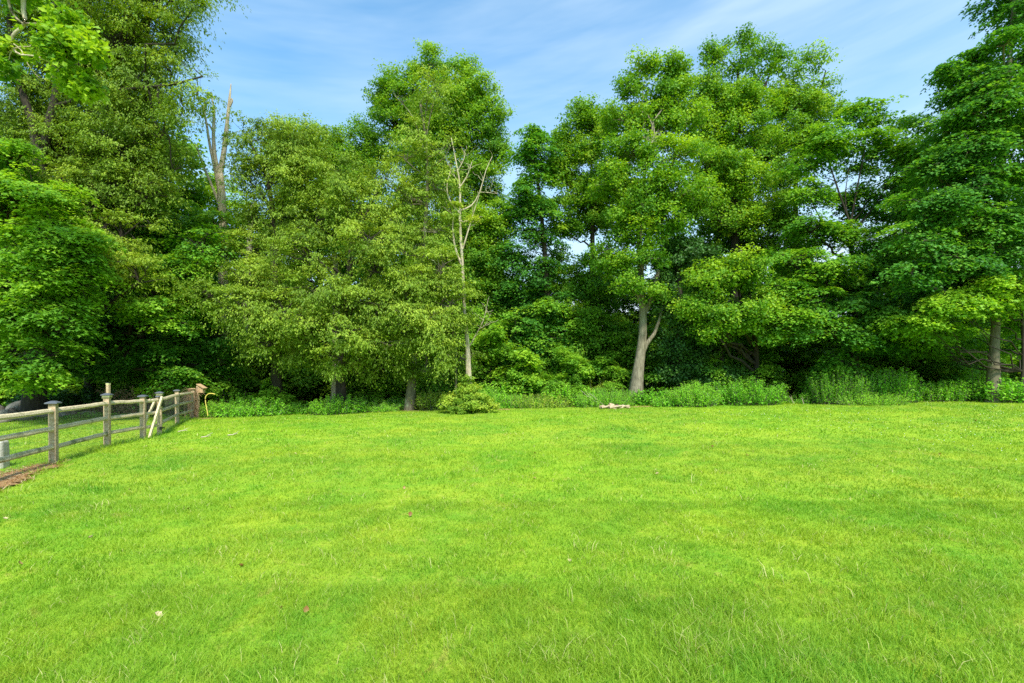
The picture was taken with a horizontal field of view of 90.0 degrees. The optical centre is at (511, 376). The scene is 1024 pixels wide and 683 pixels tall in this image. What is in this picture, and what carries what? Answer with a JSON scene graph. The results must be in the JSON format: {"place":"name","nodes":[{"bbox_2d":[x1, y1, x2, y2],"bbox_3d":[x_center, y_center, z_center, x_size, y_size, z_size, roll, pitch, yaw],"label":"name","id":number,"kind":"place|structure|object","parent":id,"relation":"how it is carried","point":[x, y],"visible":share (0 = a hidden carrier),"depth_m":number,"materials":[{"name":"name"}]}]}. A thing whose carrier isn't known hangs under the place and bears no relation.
{"place":"outdoors","nodes":[
{"label":"outdoors","id":0,"kind":"place"},
{"bbox_2d":[0,384,1023,682],"bbox_3d":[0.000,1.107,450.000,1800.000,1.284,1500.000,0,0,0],"label":"ground","id":1,"kind":"structure","parent":0,"point":[432,486],"depth_m":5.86,"materials":[{"name":"plant"}]},
{"bbox_2d":[0,459,70,490],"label":"mulch","id":2,"kind":"object","parent":1,"relation":"on","point":[5,480],"visible":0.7,"depth_m":8.50,"materials":[{"name":"brown plant"}]},
{"bbox_2d":[0,0,114,105],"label":"oak tree","id":3,"kind":"object","parent":1,"relation":"on","point":[67,42],"visible":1,"depth_m":12.85,"materials":[{"name":"green plant"}]},
{"bbox_2d":[8,311,115,399],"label":"sapling","id":4,"kind":"object","parent":1,"relation":"on","point":[79,387],"visible":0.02,"depth_m":25.39,"materials":[{"name":"green plant"}]},
{"bbox_2d":[0,137,130,398],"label":"maple tree","id":5,"kind":"object","parent":1,"relation":"on","point":[47,249],"visible":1,"depth_m":17.30,"materials":[{"name":"green plant"}]},
{"bbox_2d":[0,382,141,413],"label":"shrub","id":6,"kind":"object","parent":1,"relation":"on","point":[69,398],"visible":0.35,"depth_m":22.22,"materials":[{"name":"green plant"}]},
{"bbox_2d":[0,388,194,476],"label":"split rail fence","id":7,"kind":"object","parent":1,"relation":"on","point":[54,427],"visible":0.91,"depth_m":11.22,"materials":[{"name":"grey wood"}]},
{"bbox_2d":[146,396,164,436],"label":"wooden gate","id":8,"kind":"structure","parent":7,"relation":"attached to","point":[150,407],"depth_m":14.35,"materials":[{"name":"brown wood"}]},
{"bbox_2d":[0,0,251,411],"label":"elm tree","id":9,"kind":"object","parent":1,"relation":"on","point":[101,161],"visible":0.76,"depth_m":20.16,"materials":[{"name":"green plant"}]},
{"bbox_2d":[15,197,252,398],"bbox_3d":[-16.513,-3.138,21.744,10.411,9.891,6.151,0,0,0],"label":"maple tree","id":10,"kind":"object","parent":1,"relation":"on","point":[165,312],"visible":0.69,"depth_m":21.47,"materials":[{"name":"green plant"}]},
{"bbox_2d":[68,294,206,390],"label":"sapling","id":11,"kind":"object","parent":1,"relation":"on","point":[107,380],"visible":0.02,"depth_m":24.93,"materials":[{"name":"green plant"}]},
{"bbox_2d":[110,347,169,412],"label":"sapling","id":12,"kind":"object","parent":1,"relation":"on","point":[137,375],"visible":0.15,"depth_m":23.85,"materials":[{"name":"green plant"}]},
{"bbox_2d":[96,384,187,416],"bbox_3d":[-15.191,1.052,21.323,4.767,1.621,1.614,0,0,0],"label":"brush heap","id":13,"kind":"object","parent":1,"relation":"on","point":[133,411],"visible":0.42,"depth_m":21.27,"materials":[{"name":"green plant"}]},
{"bbox_2d":[55,102,231,361],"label":"woodland tree","id":14,"kind":"object","parent":1,"relation":"on","point":[198,194],"visible":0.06,"depth_m":29.48,"materials":[{"name":"green plant"}]},
{"bbox_2d":[99,174,235,336],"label":"maple tree","id":15,"kind":"object","parent":1,"relation":"on","point":[186,212],"visible":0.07,"depth_m":26.62,"materials":[{"name":"green plant"}]},
{"bbox_2d":[126,379,208,415],"bbox_3d":[-14.634,0.981,21.933,3.524,1.804,2.272,0,0,0],"label":"vine thicket","id":16,"kind":"object","parent":1,"relation":"on","point":[137,390],"visible":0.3,"depth_m":21.39,"materials":[{"name":"green plant"}]},
{"bbox_2d":[137,314,263,400],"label":"sapling","id":17,"kind":"object","parent":1,"relation":"on","point":[199,321],"visible":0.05,"depth_m":25.57,"materials":[{"name":"green plant"}]},
{"bbox_2d":[195,400,223,417],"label":"weed clump","id":18,"kind":"object","parent":1,"relation":"on","point":[202,411],"visible":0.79,"depth_m":20.77,"materials":[{"name":"green plant"}]},
{"bbox_2d":[196,84,232,407],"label":"dead tree","id":19,"kind":"object","parent":1,"relation":"on","point":[220,197],"visible":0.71,"depth_m":23.93,"materials":[{"name":"grey wood"}]},
{"bbox_2d":[189,337,264,402],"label":"sapling","id":20,"kind":"object","parent":1,"relation":"on","point":[228,388],"visible":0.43,"depth_m":23.32,"materials":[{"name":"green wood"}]},
{"bbox_2d":[192,321,266,407],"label":"sapling","id":21,"kind":"object","parent":1,"relation":"on","point":[257,371],"visible":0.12,"depth_m":26.05,"materials":[{"name":"green plant"}]},
{"bbox_2d":[182,172,278,284],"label":"maple tree","id":22,"kind":"object","parent":1,"relation":"on","point":[228,201],"visible":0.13,"depth_m":31.59,"materials":[{"name":"green plant"}]},
{"bbox_2d":[207,402,256,417],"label":"weed clump","id":23,"kind":"object","parent":1,"relation":"on","point":[227,413],"visible":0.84,"depth_m":20.74,"materials":[{"name":"green plant"}]},
{"bbox_2d":[214,391,260,411],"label":"weed clump","id":24,"kind":"object","parent":1,"relation":"on","point":[233,401],"visible":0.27,"depth_m":22.35,"materials":[{"name":"green plant"}]},
{"bbox_2d":[168,107,356,403],"bbox_3d":[-10.315,-4.908,21.598,7.188,13.397,6.109,0,0,0],"label":"elm tree","id":25,"kind":"object","parent":1,"relation":"on","point":[293,153],"visible":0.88,"depth_m":21.57,"materials":[{"name":"green plant"}]},
{"bbox_2d":[234,397,291,416],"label":"weed clump","id":26,"kind":"object","parent":1,"relation":"on","point":[271,408],"visible":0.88,"depth_m":21.06,"materials":[{"name":"green plant"}]},
{"bbox_2d":[246,378,297,408],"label":"shrub","id":27,"kind":"object","parent":1,"relation":"on","point":[269,392],"visible":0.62,"depth_m":22.22,"materials":[{"name":"green plant"}]},
{"bbox_2d":[236,316,330,403],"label":"sapling","id":28,"kind":"object","parent":1,"relation":"on","point":[304,380],"visible":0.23,"depth_m":25.15,"materials":[{"name":"green plant"}]},
{"bbox_2d":[283,402,316,414],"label":"weed clump","id":29,"kind":"object","parent":1,"relation":"on","point":[295,407],"visible":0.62,"depth_m":21.54,"materials":[{"name":"green plant"}]},
{"bbox_2d":[246,111,396,280],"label":"oak tree","id":30,"kind":"object","parent":1,"relation":"on","point":[361,147],"visible":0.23,"depth_m":29.36,"materials":[{"name":"green plant"}]},
{"bbox_2d":[283,336,364,406],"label":"sapling","id":31,"kind":"object","parent":1,"relation":"on","point":[308,397],"visible":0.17,"depth_m":25.83,"materials":[{"name":"green plant"}]},
{"bbox_2d":[265,169,403,391],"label":"woodland tree","id":32,"kind":"object","parent":1,"relation":"on","point":[343,270],"visible":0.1,"depth_m":27.47,"materials":[{"name":"green plant"}]},
{"bbox_2d":[308,393,366,414],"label":"weed clump","id":33,"kind":"object","parent":1,"relation":"on","point":[328,407],"visible":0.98,"depth_m":20.89,"materials":[{"name":"green plant"}]},
{"bbox_2d":[251,146,425,412],"bbox_3d":[-6.940,-3.917,21.122,7.100,11.249,6.342,0,0,0],"label":"elm tree","id":34,"kind":"object","parent":1,"relation":"on","point":[344,295],"visible":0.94,"depth_m":20.60,"materials":[{"name":"green plant"}]},
{"bbox_2d":[350,400,400,412],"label":"weed clump","id":35,"kind":"object","parent":1,"relation":"on","point":[384,407],"visible":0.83,"depth_m":21.42,"materials":[{"name":"green plant"}]},
{"bbox_2d":[354,372,403,405],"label":"shrub","id":36,"kind":"object","parent":1,"relation":"on","point":[383,388],"visible":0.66,"depth_m":23.27,"materials":[{"name":"green plant"}]},
{"bbox_2d":[345,339,416,407],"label":"sapling","id":37,"kind":"object","parent":1,"relation":"on","point":[349,389],"visible":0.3,"depth_m":23.88,"materials":[{"name":"green plant"}]},
{"bbox_2d":[365,315,457,404],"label":"sapling","id":38,"kind":"object","parent":1,"relation":"on","point":[405,357],"visible":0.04,"depth_m":25.52,"materials":[{"name":"green plant"}]},
{"bbox_2d":[342,62,490,410],"bbox_3d":[-4.043,-5.984,21.500,6.284,15.246,5.366,0,0,0],"label":"elm tree","id":39,"kind":"object","parent":1,"relation":"on","point":[430,329],"visible":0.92,"depth_m":21.29,"materials":[{"name":"green plant"}]},
{"bbox_2d":[357,38,517,375],"bbox_3d":[-4.185,-8.667,28.897,9.046,20.347,5.057,0,0,0],"label":"oak tree","id":40,"kind":"object","parent":1,"relation":"on","point":[475,103],"visible":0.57,"depth_m":28.41,"materials":[{"name":"green plant"}]},
{"bbox_2d":[416,373,472,405],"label":"weed clump","id":41,"kind":"object","parent":1,"relation":"on","point":[426,386],"visible":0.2,"depth_m":23.37,"materials":[{"name":"green plant"}]},
{"bbox_2d":[396,209,503,380],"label":"woodland tree","id":42,"kind":"object","parent":1,"relation":"on","point":[484,277],"visible":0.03,"depth_m":27.71,"materials":[{"name":"green plant"}]},
{"bbox_2d":[398,294,504,395],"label":"sapling","id":43,"kind":"object","parent":1,"relation":"on","point":[449,344],"visible":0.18,"depth_m":24.84,"materials":[{"name":"green plant"}]},
{"bbox_2d":[436,374,501,414],"bbox_3d":[-1.706,0.723,20.133,2.403,1.715,1.824,0,0,27],"label":"bush","id":44,"kind":"object","parent":1,"relation":"on","point":[469,398],"visible":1,"depth_m":19.88,"materials":[{"name":"green plant"}]},
{"bbox_2d":[442,138,497,379],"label":"dead tree","id":45,"kind":"object","parent":1,"relation":"on","point":[470,219],"visible":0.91,"depth_m":21.57,"materials":[{"name":"grey wood"}]},
{"bbox_2d":[446,194,527,382],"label":"maple tree","id":46,"kind":"object","parent":1,"relation":"on","point":[486,233],"visible":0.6,"depth_m":26.50,"materials":[{"name":"green plant"}]},
{"bbox_2d":[447,317,527,389],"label":"sapling","id":47,"kind":"object","parent":1,"relation":"on","point":[487,339],"visible":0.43,"depth_m":24.12,"materials":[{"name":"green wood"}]},
{"bbox_2d":[463,322,513,391],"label":"sapling","id":48,"kind":"object","parent":1,"relation":"on","point":[477,376],"visible":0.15,"depth_m":25.35,"materials":[{"name":"green plant"}]},
{"bbox_2d":[2,383,1002,418],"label":"undergrowth","id":49,"kind":"object","parent":1,"relation":"on","point":[301,402],"visible":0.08,"depth_m":21.98,"materials":[{"name":"green plant"}]},
{"bbox_2d":[475,380,539,402],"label":"weed clump","id":50,"kind":"object","parent":1,"relation":"on","point":[501,388],"visible":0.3,"depth_m":23.36,"materials":[{"name":"green plant"}]},
{"bbox_2d":[490,391,533,408],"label":"weed clump","id":51,"kind":"object","parent":1,"relation":"on","point":[506,402],"visible":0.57,"depth_m":22.29,"materials":[{"name":"green plant"}]},
{"bbox_2d":[498,357,551,396],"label":"sapling","id":52,"kind":"object","parent":1,"relation":"on","point":[539,375],"visible":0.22,"depth_m":23.75,"materials":[{"name":"green plant"}]},
{"bbox_2d":[502,348,553,397],"bbox_3d":[0.651,0.038,23.584,2.713,2.689,1.739,0,0,0],"label":"shrub","id":53,"kind":"object","parent":1,"relation":"on","point":[534,380],"visible":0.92,"depth_m":23.28,"materials":[{"name":"green plant"}]},
{"bbox_2d":[475,122,592,381],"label":"oak tree","id":54,"kind":"object","parent":1,"relation":"on","point":[532,207],"visible":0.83,"depth_m":26.17,"materials":[{"name":"green plant"}]},
{"bbox_2d":[484,297,589,389],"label":"sapling","id":55,"kind":"object","parent":1,"relation":"on","point":[539,304],"visible":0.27,"depth_m":25.11,"materials":[{"name":"green plant"}]},
{"bbox_2d":[508,393,573,408],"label":"weed clump","id":56,"kind":"object","parent":1,"relation":"on","point":[544,404],"visible":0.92,"depth_m":22.16,"materials":[{"name":"green plant"}]},
{"bbox_2d":[542,361,596,396],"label":"shrub","id":57,"kind":"object","parent":1,"relation":"on","point":[586,369],"visible":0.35,"depth_m":23.70,"materials":[{"name":"green plant"}]},
{"bbox_2d":[541,384,597,405],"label":"weed clump","id":58,"kind":"object","parent":1,"relation":"on","point":[564,391],"visible":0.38,"depth_m":22.52,"materials":[{"name":"green plant"}]},
{"bbox_2d":[548,346,594,399],"bbox_3d":[2.687,0.053,23.824,2.532,2.938,3.313,0,0,-5],"label":"bush","id":59,"kind":"object","parent":1,"relation":"on","point":[573,360],"visible":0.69,"depth_m":23.43,"materials":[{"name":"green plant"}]},
{"bbox_2d":[531,310,625,391],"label":"sapling","id":60,"kind":"object","parent":1,"relation":"on","point":[577,329],"visible":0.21,"depth_m":25.03,"materials":[{"name":"green plant"}]},
{"bbox_2d":[534,91,640,382],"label":"oak tree","id":61,"kind":"object","parent":1,"relation":"on","point":[593,288],"visible":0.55,"depth_m":26.45,"materials":[{"name":"green plant"}]},
{"bbox_2d":[575,394,605,407],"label":"weed clump","id":62,"kind":"object","parent":1,"relation":"on","point":[592,404],"visible":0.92,"depth_m":21.75,"materials":[{"name":"green plant"}]},
{"bbox_2d":[570,386,641,405],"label":"weed clump","id":63,"kind":"object","parent":1,"relation":"on","point":[613,398],"visible":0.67,"depth_m":22.16,"materials":[{"name":"green plant"}]},
{"bbox_2d":[584,350,629,400],"bbox_3d":[4.536,0.129,24.937,2.945,2.856,3.247,0,0,-42],"label":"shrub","id":64,"kind":"object","parent":1,"relation":"on","point":[605,361],"visible":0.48,"depth_m":24.20,"materials":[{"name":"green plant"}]},
{"bbox_2d":[595,253,662,378],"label":"woodland tree","id":65,"kind":"object","parent":1,"relation":"on","point":[630,300],"visible":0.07,"depth_m":29.40,"materials":[{"name":"green plant"}]},
{"bbox_2d":[601,323,670,393],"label":"sapling","id":66,"kind":"object","parent":1,"relation":"on","point":[626,353],"visible":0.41,"depth_m":24.94,"materials":[{"name":"green plant"}]},
{"bbox_2d":[616,293,668,386],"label":"sapling","id":67,"kind":"object","parent":1,"relation":"on","point":[632,316],"visible":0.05,"depth_m":29.06,"materials":[{"name":"green plant"}]},
{"bbox_2d":[630,387,673,404],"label":"weed clump","id":68,"kind":"object","parent":1,"relation":"on","point":[647,397],"visible":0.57,"depth_m":22.31,"materials":[{"name":"green plant"}]},
{"bbox_2d":[581,39,724,404],"bbox_3d":[6.349,-6.946,23.483,6.409,16.777,5.121,0,0,0],"label":"maple tree","id":69,"kind":"object","parent":1,"relation":"on","point":[663,110],"visible":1,"depth_m":22.86,"materials":[{"name":"green plant"}]},
{"bbox_2d":[626,312,690,387],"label":"sapling","id":70,"kind":"object","parent":1,"relation":"on","point":[659,330],"visible":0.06,"depth_m":25.62,"materials":[{"name":"green plant"}]},
{"bbox_2d":[643,337,700,396],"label":"sapling","id":71,"kind":"object","parent":1,"relation":"on","point":[652,375],"visible":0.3,"depth_m":24.09,"materials":[{"name":"green plant"}]},
{"bbox_2d":[646,230,726,387],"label":"ivy covered tree","id":72,"kind":"object","parent":1,"relation":"on","point":[684,250],"visible":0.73,"depth_m":23.04,"materials":[{"name":"green plant"}]},
{"bbox_2d":[664,379,721,407],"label":"weed clump","id":73,"kind":"object","parent":1,"relation":"on","point":[686,396],"visible":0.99,"depth_m":21.04,"materials":[{"name":"green plant"}]},
{"bbox_2d":[666,323,757,391],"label":"sapling","id":74,"kind":"object","parent":1,"relation":"on","point":[727,361],"visible":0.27,"depth_m":22.88,"materials":[{"name":"green plant"}]},
{"bbox_2d":[646,171,789,368],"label":"woodland tree","id":75,"kind":"object","parent":1,"relation":"on","point":[726,243],"visible":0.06,"depth_m":28.26,"materials":[{"name":"green plant"}]},
{"bbox_2d":[687,363,751,391],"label":"shrub","id":76,"kind":"object","parent":1,"relation":"on","point":[733,373],"visible":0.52,"depth_m":22.58,"materials":[{"name":"green plant"}]},
{"bbox_2d":[690,289,760,394],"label":"ivy covered tree","id":77,"kind":"object","parent":1,"relation":"on","point":[705,349],"visible":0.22,"depth_m":23.48,"materials":[{"name":"green plant"}]},
{"bbox_2d":[664,242,801,382],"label":"maple tree","id":78,"kind":"object","parent":1,"relation":"on","point":[741,275],"visible":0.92,"depth_m":21.38,"materials":[{"name":"green plant"}]},
{"bbox_2d":[669,21,806,370],"bbox_3d":[10.917,-8.231,25.411,7.555,19.021,4.608,0,0,0],"label":"oak tree","id":79,"kind":"object","parent":1,"relation":"on","point":[735,163],"visible":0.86,"depth_m":25.20,"materials":[{"name":"green plant"}]},
{"bbox_2d":[700,375,790,405],"bbox_3d":[9.948,0.594,21.905,3.668,1.315,2.812,0,0,0],"label":"weed clump","id":80,"kind":"object","parent":1,"relation":"on","point":[759,395],"visible":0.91,"depth_m":21.35,"materials":[{"name":"green plant"}]},
{"bbox_2d":[725,327,798,400],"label":"sapling","id":81,"kind":"object","parent":1,"relation":"on","point":[767,367],"visible":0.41,"depth_m":23.71,"materials":[{"name":"green plant"}]},
{"bbox_2d":[761,330,816,396],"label":"sapling","id":82,"kind":"object","parent":1,"relation":"on","point":[787,355],"visible":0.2,"depth_m":25.74,"materials":[{"name":"green plant"}]},
{"bbox_2d":[743,36,854,395],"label":"oak tree","id":83,"kind":"object","parent":1,"relation":"on","point":[806,107],"visible":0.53,"depth_m":26.48,"materials":[{"name":"green plant"}]},
{"bbox_2d":[784,317,850,385],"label":"sapling","id":84,"kind":"object","parent":1,"relation":"on","point":[804,366],"visible":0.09,"depth_m":25.52,"materials":[{"name":"green plant"}]},
{"bbox_2d":[785,338,856,397],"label":"sapling","id":85,"kind":"object","parent":1,"relation":"on","point":[818,353],"visible":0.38,"depth_m":24.46,"materials":[{"name":"green plant"}]},
{"bbox_2d":[744,94,943,384],"bbox_3d":[15.159,-5.991,22.991,11.784,14.410,5.679,0,0,-20],"label":"maple tree","id":86,"kind":"object","parent":1,"relation":"on","point":[832,283],"visible":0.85,"depth_m":22.82,"materials":[{"name":"green plant"}]},
{"bbox_2d":[804,368,884,404],"bbox_3d":[13.830,0.368,21.423,3.164,1.645,2.316,0,0,0],"label":"weed clump","id":87,"kind":"object","parent":1,"relation":"on","point":[849,388],"visible":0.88,"depth_m":20.99,"materials":[{"name":"green plant"}]},
{"bbox_2d":[788,288,936,394],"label":"sapling","id":88,"kind":"object","parent":1,"relation":"on","point":[834,340],"visible":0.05,"depth_m":25.19,"materials":[{"name":"green plant"}]},
{"bbox_2d":[836,350,905,385],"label":"sapling","id":89,"kind":"object","parent":1,"relation":"on","point":[871,360],"visible":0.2,"depth_m":23.85,"materials":[{"name":"green plant"}]},
{"bbox_2d":[831,392,914,405],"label":"weed clump","id":90,"kind":"object","parent":1,"relation":"on","point":[870,401],"visible":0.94,"depth_m":20.17,"materials":[{"name":"green plant"}]},
{"bbox_2d":[854,366,929,403],"bbox_3d":[15.631,0.357,21.184,2.578,1.559,2.182,0,0,-32],"label":"weed clump","id":91,"kind":"object","parent":1,"relation":"on","point":[900,385],"visible":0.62,"depth_m":20.74,"materials":[{"name":"green plant"}]},
{"bbox_2d":[863,345,934,394],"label":"sapling","id":92,"kind":"object","parent":1,"relation":"on","point":[898,366],"visible":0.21,"depth_m":23.92,"materials":[{"name":"green plant"}]},
{"bbox_2d":[856,266,1023,401],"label":"maple tree","id":93,"kind":"object","parent":1,"relation":"on","point":[941,333],"visible":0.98,"depth_m":19.80,"materials":[{"name":"green plant"}]},
{"bbox_2d":[869,126,1018,331],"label":"woodland tree","id":94,"kind":"object","parent":1,"relation":"on","point":[931,185],"depth_m":30.78,"materials":[{"name":"green plant"}]},
{"bbox_2d":[915,379,974,401],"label":"weed clump","id":95,"kind":"object","parent":1,"relation":"on","point":[930,392],"visible":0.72,"depth_m":21.05,"materials":[{"name":"green plant"}]},
{"bbox_2d":[869,0,1023,402],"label":"maple tree","id":96,"kind":"object","parent":1,"relation":"on","point":[991,135],"visible":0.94,"depth_m":19.35,"materials":[{"name":"green plant"}]},
{"bbox_2d":[894,321,1003,394],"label":"sapling","id":97,"kind":"object","parent":1,"relation":"on","point":[925,367],"visible":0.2,"depth_m":23.09,"materials":[{"name":"green plant"}]},
{"bbox_2d":[904,293,1007,381],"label":"sapling","id":98,"kind":"object","parent":1,"relation":"on","point":[967,358],"visible":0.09,"depth_m":24.09,"materials":[{"name":"green plant"}]},
{"bbox_2d":[931,362,982,386],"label":"shrub","id":99,"kind":"object","parent":1,"relation":"on","point":[944,373],"visible":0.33,"depth_m":22.40,"materials":[{"name":"green plant"}]},
{"bbox_2d":[933,377,982,400],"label":"weed clump","id":100,"kind":"object","parent":1,"relation":"on","point":[970,392],"visible":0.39,"depth_m":21.23,"materials":[{"name":"green plant"}]},
{"bbox_2d":[950,325,1018,387],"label":"sapling","id":101,"kind":"object","parent":1,"relation":"on","point":[1008,359],"visible":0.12,"depth_m":24.09,"materials":[{"name":"green plant"}]},
{"bbox_2d":[972,377,1023,402],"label":"weed clump","id":102,"kind":"object","parent":1,"relation":"on","point":[1011,391],"visible":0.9,"depth_m":20.14,"materials":[{"name":"green plant"}]},
{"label":"bare soil","id":103,"kind":"structure","parent":1,"relation":"on","visible":0},
{"bbox_2d":[404,389,449,409],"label":"weed clump","id":104,"kind":"object","parent":103,"relation":"on","point":[422,403],"visible":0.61,"depth_m":21.95,"materials":[{"name":"green plant"}]},
{"bbox_2d":[0,0,1023,315],"label":"sky","id":105,"kind":"structure","parent":0,"point":[288,56],"materials":[{"name":"blue"}]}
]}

